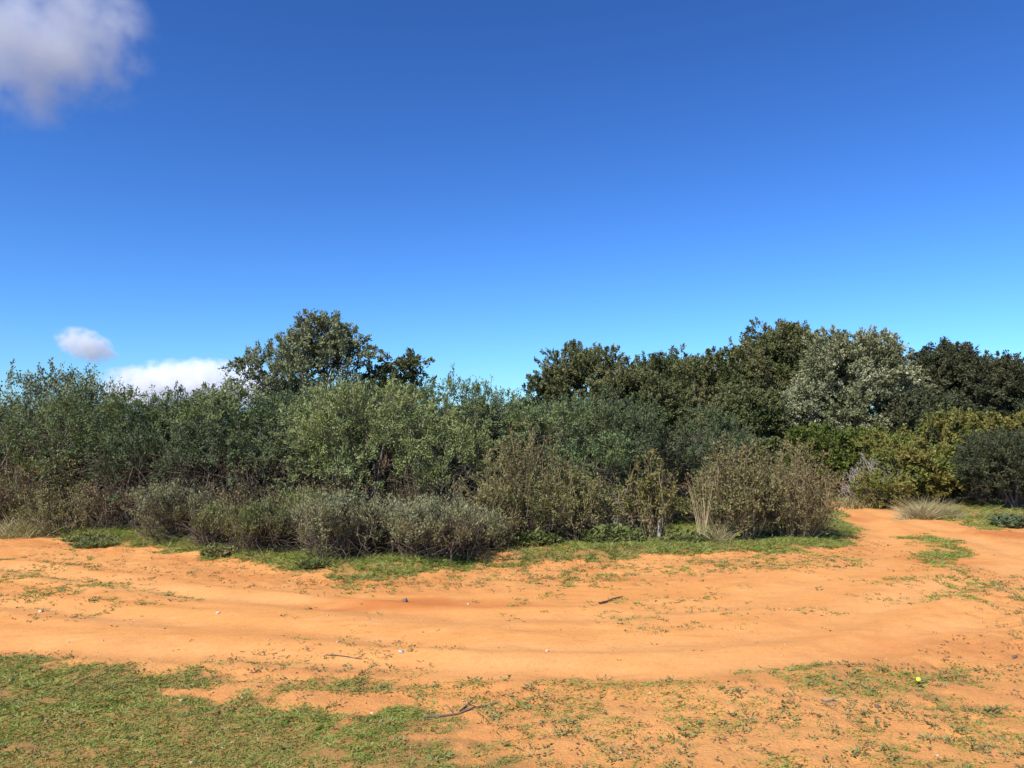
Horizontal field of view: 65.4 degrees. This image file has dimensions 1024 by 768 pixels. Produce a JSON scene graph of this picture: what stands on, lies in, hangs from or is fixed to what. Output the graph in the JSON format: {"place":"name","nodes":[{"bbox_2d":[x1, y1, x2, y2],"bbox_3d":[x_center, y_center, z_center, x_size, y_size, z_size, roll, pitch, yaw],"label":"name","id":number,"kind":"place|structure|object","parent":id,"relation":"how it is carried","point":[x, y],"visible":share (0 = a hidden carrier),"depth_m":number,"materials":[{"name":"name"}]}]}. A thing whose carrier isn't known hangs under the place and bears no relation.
{"place":"outdoors","nodes":[
{"label":"outdoors","id":0,"kind":"place"},
{"bbox_2d":[0,437,1023,767],"bbox_3d":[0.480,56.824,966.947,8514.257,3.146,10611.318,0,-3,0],"label":"ground","id":1,"kind":"structure","parent":0,"point":[582,643],"depth_m":6.06,"materials":[{"name":"orange soil"}]},
{"bbox_2d":[0,472,46,527],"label":"grey shrub","id":2,"kind":"object","parent":1,"relation":"on","point":[3,507],"visible":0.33,"depth_m":12.72,"materials":[{"name":"green plant"}]},
{"bbox_2d":[0,455,60,525],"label":"dry shrub","id":3,"kind":"object","parent":1,"relation":"on","point":[1,478],"visible":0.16,"depth_m":12.87,"materials":[{"name":"brown plant"}]},
{"bbox_2d":[0,511,79,539],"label":"straw tussock","id":4,"kind":"object","parent":1,"relation":"on","point":[9,530],"visible":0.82,"depth_m":12.06,"materials":[{"name":"beige plant"}]},
{"bbox_2d":[0,449,88,528],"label":"yellowish shrub","id":5,"kind":"object","parent":1,"relation":"on","point":[24,472],"visible":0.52,"depth_m":12.52,"materials":[{"name":"green plant"}]},
{"bbox_2d":[0,390,91,508],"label":"feathery shrub","id":6,"kind":"object","parent":1,"relation":"on","point":[11,434],"visible":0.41,"depth_m":13.44,"materials":[{"name":"green plant"}]},
{"bbox_2d":[0,357,98,482],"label":"dark shrub","id":7,"kind":"object","parent":1,"relation":"on","point":[32,386],"visible":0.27,"depth_m":15.27,"materials":[{"name":"green plant"}]},
{"bbox_2d":[7,479,110,533],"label":"grey shrub","id":8,"kind":"object","parent":1,"relation":"on","point":[44,511],"visible":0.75,"depth_m":12.14,"materials":[{"name":"green plant"}]},
{"bbox_2d":[0,440,143,525],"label":"dry shrub","id":9,"kind":"object","parent":1,"relation":"on","point":[20,481],"visible":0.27,"depth_m":12.57,"materials":[{"name":"brown plant"}]},
{"bbox_2d":[0,386,158,521],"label":"feathery shrub","id":10,"kind":"object","parent":1,"relation":"on","point":[76,434],"visible":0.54,"depth_m":12.88,"materials":[{"name":"green plant"}]},
{"bbox_2d":[34,363,130,500],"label":"dark shrub","id":11,"kind":"object","parent":1,"relation":"on","point":[86,387],"visible":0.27,"depth_m":15.11,"materials":[{"name":"green plant"}]},
{"bbox_2d":[0,390,165,492],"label":"feathery shrub","id":12,"kind":"object","parent":1,"relation":"on","point":[1,420],"visible":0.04,"depth_m":15.28,"materials":[{"name":"green plant"}]},
{"bbox_2d":[31,433,135,523],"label":"green shrub","id":13,"kind":"object","parent":1,"relation":"on","point":[64,461],"visible":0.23,"depth_m":12.84,"materials":[{"name":"green plant"}]},
{"bbox_2d":[59,532,120,542],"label":"leafy weed","id":14,"kind":"object","parent":1,"relation":"on","point":[80,537],"visible":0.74,"depth_m":11.21,"materials":[{"name":"green plant"}]},
{"bbox_2d":[69,538,121,548],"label":"leafy weed","id":15,"kind":"object","parent":1,"relation":"on","point":[95,543],"visible":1,"depth_m":10.69,"materials":[{"name":"green plant"}]},
{"bbox_2d":[63,469,150,530],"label":"dry shrub","id":16,"kind":"object","parent":1,"relation":"on","point":[114,517],"visible":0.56,"depth_m":11.96,"materials":[{"name":"brown plant"}]},
{"bbox_2d":[74,420,198,529],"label":"green shrub","id":17,"kind":"object","parent":1,"relation":"on","point":[138,448],"visible":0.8,"depth_m":11.93,"materials":[{"name":"green plant"}]},
{"bbox_2d":[74,382,227,523],"bbox_3d":[-5.848,1.147,12.994,2.558,2.377,1.923,0,-3,0],"label":"feathery shrub","id":18,"kind":"object","parent":1,"relation":"on","point":[151,413],"visible":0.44,"depth_m":12.86,"materials":[{"name":"green plant"}]},
{"bbox_2d":[117,475,249,538],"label":"grey shrub","id":19,"kind":"object","parent":1,"relation":"on","point":[160,504],"visible":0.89,"depth_m":10.94,"materials":[{"name":"brown plant"}]},
{"bbox_2d":[114,381,287,500],"bbox_3d":[-5.624,1.197,14.555,4.159,2.512,3.137,0,-3,0],"label":"feathery shrub","id":20,"kind":"object","parent":1,"relation":"on","point":[179,390],"visible":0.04,"depth_m":14.20,"materials":[{"name":"green plant"}]},
{"bbox_2d":[140,412,269,528],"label":"green shrub","id":21,"kind":"object","parent":1,"relation":"on","point":[195,453],"visible":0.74,"depth_m":11.62,"materials":[{"name":"green plant"}]},
{"bbox_2d":[175,493,247,546],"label":"grey shrub","id":22,"kind":"object","parent":1,"relation":"on","point":[207,526],"visible":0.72,"depth_m":10.35,"materials":[{"name":"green plant"}]},
{"bbox_2d":[198,542,237,556],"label":"leafy weed","id":23,"kind":"object","parent":1,"relation":"on","point":[222,551],"visible":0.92,"depth_m":10.02,"materials":[{"name":"green plant"}]},
{"bbox_2d":[130,431,316,521],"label":"dry shrub","id":24,"kind":"object","parent":1,"relation":"on","point":[209,481],"visible":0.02,"depth_m":12.44,"materials":[{"name":"brown plant"}]},
{"bbox_2d":[158,367,304,509],"bbox_3d":[-4.526,1.023,12.886,2.285,2.560,1.904,0,-3,0],"label":"feathery shrub","id":25,"kind":"object","parent":1,"relation":"on","point":[211,401],"visible":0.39,"depth_m":12.79,"materials":[{"name":"green plant"}]},
{"bbox_2d":[180,457,294,535],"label":"dry shrub","id":26,"kind":"object","parent":1,"relation":"on","point":[244,495],"visible":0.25,"depth_m":11.03,"materials":[{"name":"brown plant"}]},
{"bbox_2d":[219,488,306,552],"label":"grey shrub","id":27,"kind":"object","parent":1,"relation":"on","point":[255,520],"visible":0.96,"depth_m":10.00,"materials":[{"name":"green plant"}]},
{"bbox_2d":[219,417,331,506],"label":"green shrub","id":28,"kind":"object","parent":1,"relation":"on","point":[266,456],"visible":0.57,"depth_m":11.63,"materials":[{"name":"green plant"}]},
{"bbox_2d":[218,308,383,493],"bbox_3d":[-4.559,0.482,17.481,3.888,4.396,2.786,0,-3,0],"label":"olive tree","id":29,"kind":"object","parent":1,"relation":"on","point":[332,343],"visible":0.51,"depth_m":17.37,"materials":[{"name":"green plant"}]},
{"bbox_2d":[253,388,355,500],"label":"feathery shrub","id":30,"kind":"object","parent":1,"relation":"on","point":[291,424],"visible":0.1,"depth_m":12.56,"materials":[{"name":"green plant"}]},
{"bbox_2d":[262,481,352,549],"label":"grey shrub","id":31,"kind":"object","parent":1,"relation":"on","point":[297,500],"visible":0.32,"depth_m":10.27,"materials":[{"name":"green plant"}]},
{"bbox_2d":[237,387,380,498],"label":"feathery shrub","id":32,"kind":"object","parent":1,"relation":"on","point":[287,402],"visible":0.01,"depth_m":15.10,"materials":[{"name":"green plant"}]},
{"bbox_2d":[295,557,331,568],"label":"leafy weed","id":33,"kind":"object","parent":1,"relation":"on","point":[315,563],"visible":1,"depth_m":9.00,"materials":[{"name":"green plant"}]},
{"bbox_2d":[285,460,389,508],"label":"dry shrub","id":34,"kind":"object","parent":1,"relation":"on","point":[333,485],"visible":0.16,"depth_m":11.18,"materials":[{"name":"brown plant"}]},
{"bbox_2d":[283,481,400,560],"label":"grey shrub","id":35,"kind":"object","parent":1,"relation":"on","point":[329,516],"visible":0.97,"depth_m":9.40,"materials":[{"name":"brown plant"}]},
{"bbox_2d":[260,369,475,527],"bbox_3d":[-2.181,1.027,12.021,3.358,2.548,2.531,0,-3,0],"label":"feathery shrub","id":36,"kind":"object","parent":1,"relation":"on","point":[320,417],"visible":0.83,"depth_m":11.53,"materials":[{"name":"green plant"}]},
{"bbox_2d":[305,379,455,497],"bbox_3d":[-2.267,1.158,14.169,3.092,2.490,2.454,0,-3,0],"label":"feathery shrub","id":37,"kind":"object","parent":1,"relation":"on","point":[375,403],"visible":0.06,"depth_m":13.69,"materials":[{"name":"green plant"}]},
{"bbox_2d":[349,481,428,554],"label":"grey shrub","id":38,"kind":"object","parent":1,"relation":"on","point":[386,532],"visible":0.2,"depth_m":9.81,"materials":[{"name":"brown plant"}]},
{"bbox_2d":[311,437,466,511],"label":"dry shrub","id":39,"kind":"object","parent":1,"relation":"on","point":[383,477],"visible":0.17,"depth_m":12.30,"materials":[{"name":"brown plant"}]},
{"bbox_2d":[359,347,436,495],"bbox_3d":[-2.673,0.940,17.988,1.936,3.568,1.689,0,-3,0],"label":"dark tree","id":40,"kind":"object","parent":1,"relation":"on","point":[384,369],"visible":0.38,"depth_m":17.91,"materials":[{"name":"green plant"}]},
{"bbox_2d":[369,454,456,530],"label":"dry shrub","id":41,"kind":"object","parent":1,"relation":"on","point":[412,488],"visible":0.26,"depth_m":11.14,"materials":[{"name":"brown plant"}]},
{"bbox_2d":[378,484,494,561],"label":"grey shrub","id":42,"kind":"object","parent":1,"relation":"on","point":[429,519],"visible":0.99,"depth_m":9.30,"materials":[{"name":"brown plant"}]},
{"bbox_2d":[386,362,520,508],"bbox_3d":[-0.941,0.999,12.584,2.243,2.659,1.524,0,-3,0],"label":"feathery shrub","id":43,"kind":"object","parent":1,"relation":"on","point":[466,409],"visible":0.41,"depth_m":12.44,"materials":[{"name":"green plant"}]},
{"bbox_2d":[400,406,507,508],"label":"feathery shrub","id":44,"kind":"object","parent":1,"relation":"on","point":[456,442],"visible":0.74,"depth_m":11.53,"materials":[{"name":"green plant"}]},
{"bbox_2d":[70,512,849,569],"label":"grass","id":45,"kind":"structure","parent":1,"relation":"on","point":[621,542],"depth_m":10.05,"materials":[{"name":"plant"}]},
{"bbox_2d":[424,701,499,717],"bbox_3d":[-0.276,1.828,4.495,0.454,0.062,0.087,1,-3,-16],"label":"stick","id":46,"kind":"object","parent":1,"relation":"on","point":[450,714],"visible":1,"depth_m":4.45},
{"bbox_2d":[430,473,530,542],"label":"dry shrub","id":47,"kind":"object","parent":1,"relation":"on","point":[484,499],"visible":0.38,"depth_m":10.51,"materials":[{"name":"brown plant"}]},
{"bbox_2d":[439,448,522,516],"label":"dry shrub","id":48,"kind":"object","parent":1,"relation":"on","point":[471,488],"visible":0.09,"depth_m":12.36,"materials":[{"name":"brown plant"}]},
{"bbox_2d":[447,501,518,551],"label":"grey shrub","id":49,"kind":"object","parent":1,"relation":"on","point":[499,532],"visible":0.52,"depth_m":9.94,"materials":[{"name":"brown plant"}]},
{"bbox_2d":[428,392,560,502],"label":"feathery shrub","id":50,"kind":"object","parent":1,"relation":"on","point":[507,413],"visible":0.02,"depth_m":14.02,"materials":[{"name":"green plant"}]},
{"bbox_2d":[455,386,546,514],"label":"feathery shrub","id":51,"kind":"object","parent":1,"relation":"on","point":[510,412],"visible":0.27,"depth_m":12.83,"materials":[{"name":"green plant"}]},
{"bbox_2d":[0,537,1022,767],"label":"soil crumbs","id":52,"kind":"object","parent":1,"relation":"on","point":[563,688],"visible":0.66,"depth_m":4.71,"materials":[{"name":"soil"}]},
{"bbox_2d":[0,555,1023,767],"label":"weeds","id":53,"kind":"object","parent":1,"relation":"on","point":[877,725],"visible":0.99,"depth_m":4.57,"materials":[{"name":"green plant"}]},
{"bbox_2d":[463,412,581,541],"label":"dry shrub","id":54,"kind":"object","parent":1,"relation":"on","point":[527,483],"visible":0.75,"depth_m":10.88,"materials":[{"name":"brown plant"}]},
{"bbox_2d":[510,527,562,546],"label":"leafy weed","id":55,"kind":"object","parent":1,"relation":"on","point":[544,539],"visible":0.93,"depth_m":10.42,"materials":[{"name":"green plant"}]},
{"bbox_2d":[505,359,585,459],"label":"holm oak","id":56,"kind":"object","parent":1,"relation":"on","point":[531,384],"visible":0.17,"depth_m":19.50,"materials":[{"name":"green plant"}]},
{"bbox_2d":[514,484,585,542],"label":"green shrub","id":57,"kind":"object","parent":1,"relation":"on","point":[539,516],"visible":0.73,"depth_m":10.64,"materials":[{"name":"green plant"}]},
{"bbox_2d":[492,390,620,511],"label":"feathery shrub","id":58,"kind":"object","parent":1,"relation":"on","point":[567,418],"visible":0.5,"depth_m":12.34,"materials":[{"name":"green plant"}]},
{"bbox_2d":[537,463,617,541],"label":"dry shrub","id":59,"kind":"object","parent":1,"relation":"on","point":[587,502],"visible":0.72,"depth_m":10.77,"materials":[{"name":"brown plant"}]},
{"bbox_2d":[525,339,636,428],"bbox_3d":[1.884,0.855,19.944,3.369,4.150,3.043,-2,-4,37],"label":"holm oak","id":60,"kind":"object","parent":1,"relation":"on","point":[581,364],"visible":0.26,"depth_m":19.66,"materials":[{"name":"green plant"}]},
{"bbox_2d":[516,393,645,496],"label":"feathery shrub","id":61,"kind":"object","parent":1,"relation":"on","point":[545,408],"visible":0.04,"depth_m":14.75,"materials":[{"name":"green plant"}]},
{"bbox_2d":[535,376,643,515],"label":"slate shrub","id":62,"kind":"object","parent":1,"relation":"on","point":[592,401],"visible":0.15,"depth_m":13.21,"materials":[{"name":"green plant"}]},
{"bbox_2d":[548,429,636,532],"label":"green shrub","id":63,"kind":"object","parent":1,"relation":"on","point":[612,460],"visible":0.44,"depth_m":11.48,"materials":[{"name":"grey plant"}]},
{"bbox_2d":[580,522,645,543],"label":"leafy weed","id":64,"kind":"object","parent":1,"relation":"on","point":[605,532],"visible":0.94,"depth_m":10.45,"materials":[{"name":"green plant"}]},
{"bbox_2d":[583,485,643,529],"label":"dry shrub","id":65,"kind":"object","parent":1,"relation":"on","point":[618,518],"visible":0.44,"depth_m":10.91,"materials":[{"name":"green plant"}]},
{"bbox_2d":[562,392,718,526],"bbox_3d":[2.095,1.245,12.806,2.404,2.224,1.804,1,-4,-20],"label":"slate shrub","id":66,"kind":"object","parent":1,"relation":"on","point":[655,428],"visible":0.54,"depth_m":12.50,"materials":[{"name":"green plant"}]},
{"bbox_2d":[585,354,703,495],"bbox_3d":[3.148,1.074,19.081,2.855,3.554,2.586,0,-3,0],"label":"holm oak","id":67,"kind":"object","parent":1,"relation":"on","point":[644,383],"visible":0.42,"depth_m":18.59,"materials":[{"name":"green plant"}]},
{"bbox_2d":[610,448,687,538],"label":"leafy dry shrub","id":68,"kind":"object","parent":1,"relation":"on","point":[649,510],"visible":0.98,"depth_m":10.72,"materials":[{"name":"brown plant"}]},
{"bbox_2d":[631,342,701,466],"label":"holm oak","id":69,"kind":"object","parent":1,"relation":"on","point":[663,364],"visible":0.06,"depth_m":27.44,"materials":[{"name":"green plant"}]},
{"bbox_2d":[652,527,691,540],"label":"leafy weed","id":70,"kind":"object","parent":1,"relation":"on","point":[667,535],"visible":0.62,"depth_m":10.56,"materials":[{"name":"green plant"}]},
{"bbox_2d":[672,530,712,542],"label":"leafy weed","id":71,"kind":"object","parent":1,"relation":"on","point":[693,537],"visible":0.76,"depth_m":10.51,"materials":[{"name":"green plant"}]},
{"bbox_2d":[687,475,714,533],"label":"straw tussock","id":72,"kind":"object","parent":1,"relation":"on","point":[705,522],"visible":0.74,"depth_m":10.65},
{"bbox_2d":[646,380,780,524],"bbox_3d":[3.254,1.161,13.079,2.132,2.367,1.878,0,-3,0],"label":"slate shrub","id":73,"kind":"object","parent":1,"relation":"on","point":[734,434],"visible":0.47,"depth_m":12.90,"materials":[{"name":"green plant"}]},
{"bbox_2d":[688,519,746,543],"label":"straw tussock","id":74,"kind":"object","parent":1,"relation":"on","point":[718,535],"visible":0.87,"depth_m":10.47,"materials":[{"name":"beige plant"}]},
{"bbox_2d":[666,336,782,475],"bbox_3d":[7.092,0.835,27.009,3.976,4.870,3.315,0,-3,0],"label":"holm oak","id":75,"kind":"object","parent":1,"relation":"on","point":[708,377],"visible":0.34,"depth_m":26.43,"materials":[{"name":"green plant"}]},
{"bbox_2d":[685,437,790,539],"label":"round dry shrub","id":76,"kind":"object","parent":1,"relation":"on","point":[726,502],"visible":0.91,"depth_m":10.82,"materials":[{"name":"brown plant"}]},
{"bbox_2d":[697,379,794,473],"bbox_3d":[6.962,1.491,23.918,2.861,3.370,2.546,0,-3,0],"label":"holm oak","id":77,"kind":"object","parent":1,"relation":"on","point":[761,412],"visible":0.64,"depth_m":23.31,"materials":[{"name":"green plant"}]},
{"bbox_2d":[724,317,825,448],"bbox_3d":[9.667,0.471,28.969,5.322,5.837,4.304,0,-3,0],"label":"holm oak","id":78,"kind":"object","parent":1,"relation":"on","point":[783,346],"visible":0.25,"depth_m":28.13,"materials":[{"name":"green plant"}]},
{"bbox_2d":[751,435,856,537],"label":"round dry shrub","id":79,"kind":"object","parent":1,"relation":"on","point":[798,496],"visible":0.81,"depth_m":11.04,"materials":[{"name":"brown plant"}]},
{"bbox_2d":[779,374,841,462],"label":"silver tree","id":80,"kind":"object","parent":1,"relation":"on","point":[794,403],"visible":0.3,"depth_m":24.70,"materials":[{"name":"green plant"}]},
{"bbox_2d":[759,418,868,497],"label":"glossy shrub","id":81,"kind":"object","parent":1,"relation":"on","point":[842,462],"visible":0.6,"depth_m":18.93,"materials":[{"name":"green plant"}]},
{"bbox_2d":[830,491,877,509],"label":"straw tussock","id":82,"kind":"object","parent":1,"relation":"on","point":[861,505],"visible":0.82,"depth_m":16.39,"materials":[{"name":"beige plant"}]},
{"bbox_2d":[778,324,936,475],"bbox_3d":[11.223,0.659,25.969,4.996,5.228,3.830,0,-3,0],"label":"silver tree","id":83,"kind":"object","parent":1,"relation":"on","point":[857,376],"visible":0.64,"depth_m":25.20,"materials":[{"name":"green plant"}]},
{"bbox_2d":[833,422,903,486],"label":"glossy shrub","id":84,"kind":"object","parent":1,"relation":"on","point":[846,445],"visible":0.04,"depth_m":19.99,"materials":[{"name":"green plant"}]},
{"bbox_2d":[837,451,900,504],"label":"grey dead shrub","id":85,"kind":"object","parent":1,"relation":"on","point":[871,466],"visible":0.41,"depth_m":16.82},
{"bbox_2d":[847,468,918,508],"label":"dull shrub","id":86,"kind":"object","parent":1,"relation":"on","point":[897,486],"visible":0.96,"depth_m":16.24,"materials":[{"name":"green plant"}]},
{"bbox_2d":[847,423,937,498],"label":"glossy shrub","id":87,"kind":"object","parent":1,"relation":"on","point":[874,435],"visible":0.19,"depth_m":18.30,"materials":[{"name":"yellow plant"}]},
{"bbox_2d":[869,341,934,411],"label":"grey tree","id":88,"kind":"object","parent":1,"relation":"on","point":[915,380],"visible":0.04,"depth_m":27.53,"materials":[{"name":"green plant"}]},
{"bbox_2d":[882,513,937,519],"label":"straw tussock","id":89,"kind":"object","parent":1,"relation":"on","point":[899,517],"visible":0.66,"depth_m":14.30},
{"bbox_2d":[858,436,966,504],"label":"glossy shrub","id":90,"kind":"object","parent":1,"relation":"on","point":[921,468],"visible":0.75,"depth_m":16.82,"materials":[{"name":"yellow plant"}]},
{"bbox_2d":[870,383,981,443],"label":"dark oak","id":91,"kind":"object","parent":1,"relation":"on","point":[910,408],"visible":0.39,"depth_m":24.42,"materials":[{"name":"green plant"}]},
{"bbox_2d":[884,495,976,519],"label":"straw tussock","id":92,"kind":"object","parent":1,"relation":"on","point":[922,511],"visible":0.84,"depth_m":14.32,"materials":[{"name":"beige plant"}]},
{"bbox_2d":[919,462,978,501],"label":"dark shrub","id":93,"kind":"object","parent":1,"relation":"on","point":[952,492],"visible":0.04,"depth_m":17.66,"materials":[{"name":"green plant"}]},
{"bbox_2d":[906,336,1012,420],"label":"dark oak","id":94,"kind":"object","parent":1,"relation":"on","point":[952,367],"visible":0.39,"depth_m":27.29,"materials":[{"name":"green plant"}]},
{"bbox_2d":[911,403,1017,496],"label":"glossy shrub","id":95,"kind":"object","parent":1,"relation":"on","point":[945,431],"visible":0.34,"depth_m":19.35,"materials":[{"name":"yellow plant"}]},
{"bbox_2d":[925,445,1023,505],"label":"dark shrub","id":96,"kind":"object","parent":1,"relation":"on","point":[962,494],"visible":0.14,"depth_m":17.05,"materials":[{"name":"green plant"}]},
{"bbox_2d":[946,426,1023,509],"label":"dark round shrub","id":97,"kind":"object","parent":1,"relation":"on","point":[997,453],"visible":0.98,"depth_m":15.89,"materials":[{"name":"green plant"}]},
{"bbox_2d":[966,508,1023,518],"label":"grass","id":98,"kind":"structure","parent":1,"relation":"on","point":[989,514],"depth_m":14.38,"materials":[{"name":"beige plant"}]},
{"bbox_2d":[968,349,1023,425],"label":"dark oak","id":99,"kind":"object","parent":1,"relation":"on","point":[1011,372],"visible":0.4,"depth_m":27.27,"materials":[{"name":"green plant"}]},
{"bbox_2d":[985,512,1023,528],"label":"leafy weed","id":100,"kind":"object","parent":1,"relation":"on","point":[1011,520],"visible":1,"depth_m":13.10,"materials":[{"name":"green plant"}]},
{"bbox_2d":[986,409,1023,448],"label":"glossy shrub","id":101,"kind":"object","parent":1,"relation":"on","point":[1006,422],"visible":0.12,"depth_m":18.93,"materials":[{"name":"yellow plant"}]},
{"bbox_2d":[0,495,1023,767],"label":"grass","id":102,"kind":"structure","parent":0,"point":[284,557],"depth_m":4.85,"materials":[{"name":"plant"}]},
{"bbox_2d":[0,538,1023,767],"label":"litter","id":103,"kind":"object","parent":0,"point":[498,647],"visible":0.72,"depth_m":5.22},
{"bbox_2d":[0,0,1023,425],"label":"sky","id":104,"kind":"structure","parent":0,"point":[482,187],"materials":[{"name":"blue"}]},
{"bbox_2d":[18,530,1023,767],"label":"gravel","id":105,"kind":"structure","parent":0,"point":[938,755],"depth_m":6.12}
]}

